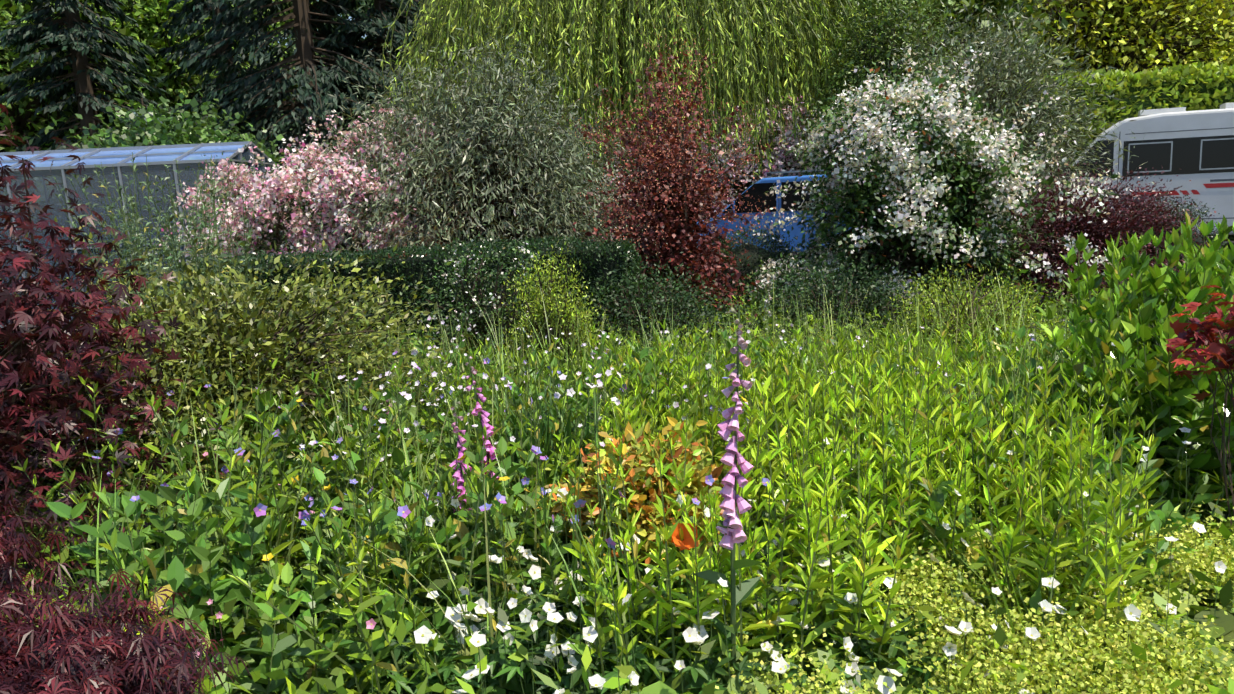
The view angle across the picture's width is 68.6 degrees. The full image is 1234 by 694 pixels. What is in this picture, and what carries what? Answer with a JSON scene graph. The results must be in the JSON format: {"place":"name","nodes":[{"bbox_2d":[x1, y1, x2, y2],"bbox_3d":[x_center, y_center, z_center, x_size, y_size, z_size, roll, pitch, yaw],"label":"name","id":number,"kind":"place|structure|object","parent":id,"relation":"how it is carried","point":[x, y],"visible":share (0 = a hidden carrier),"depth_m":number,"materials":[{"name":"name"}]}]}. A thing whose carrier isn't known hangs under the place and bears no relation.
{"place":"outdoors","nodes":[
{"label":"outdoors","id":0,"kind":"place"},
{"bbox_2d":[276,15,822,183],"label":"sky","id":1,"kind":"structure","parent":0,"point":[339,15],"materials":[{"name":"white"}]},
{"bbox_2d":[0,182,1227,636],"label":"ground","id":2,"kind":"structure","parent":0,"point":[214,542],"depth_m":4.80,"materials":[{"name":"soil"}]},
{"bbox_2d":[0,262,1233,693],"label":"meadow plants","id":3,"kind":"object","parent":2,"relation":"on","point":[742,510],"visible":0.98,"depth_m":3.30,"materials":[{"name":"green plant"}]},
{"bbox_2d":[0,104,1233,693],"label":"shrubs","id":4,"kind":"object","parent":2,"relation":"on","point":[140,334],"visible":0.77,"depth_m":4.69,"materials":[{"name":"green plant"}]},
{"bbox_2d":[0,0,1233,240],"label":"trees","id":5,"kind":"object","parent":2,"relation":"on","point":[84,74],"visible":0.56,"depth_m":22.62,"materials":[{"name":"green plant"}]},
{"bbox_2d":[152,0,1232,369],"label":"shrubs","id":6,"kind":"object","parent":2,"relation":"on","point":[928,172],"visible":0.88,"depth_m":10.96,"materials":[{"name":"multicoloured plant"}]},
{"bbox_2d":[13,240,1233,345],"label":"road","id":7,"kind":"structure","parent":0,"point":[1232,241],"depth_m":14.10,"materials":[{"name":"grey asphalt"}]},
{"bbox_2d":[0,141,275,328],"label":"greenhouse","id":8,"kind":"object","parent":7,"relation":"on","point":[119,159],"visible":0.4,"depth_m":14.41,"materials":[{"name":"clear glass"}]},
{"bbox_2d":[80,256,333,330],"bbox_3d":[-4.217,-0.425,10.902,4.200,1.201,1.928,0,11,16],"label":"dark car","id":9,"kind":"object","parent":7,"relation":"on","point":[172,290],"depth_m":10.54,"materials":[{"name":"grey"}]},
{"bbox_2d":[693,170,893,261],"bbox_3d":[3.632,-2.703,18.966,4.320,1.948,2.063,2,12,26],"label":"blue car","id":10,"kind":"object","parent":7,"relation":"on","point":[757,190],"visible":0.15,"depth_m":18.22,"materials":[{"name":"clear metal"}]},
{"bbox_2d":[710,319,1092,339],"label":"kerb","id":11,"kind":"structure","parent":7,"relation":"on","point":[930,332],"depth_m":9.98,"materials":[{"name":"concrete"}]},
{"bbox_2d":[1024,102,1233,236],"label":"camper van","id":12,"kind":"object","parent":7,"relation":"on","point":[1196,147],"visible":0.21,"depth_m":16.77,"materials":[{"name":"white metal"}]}
]}

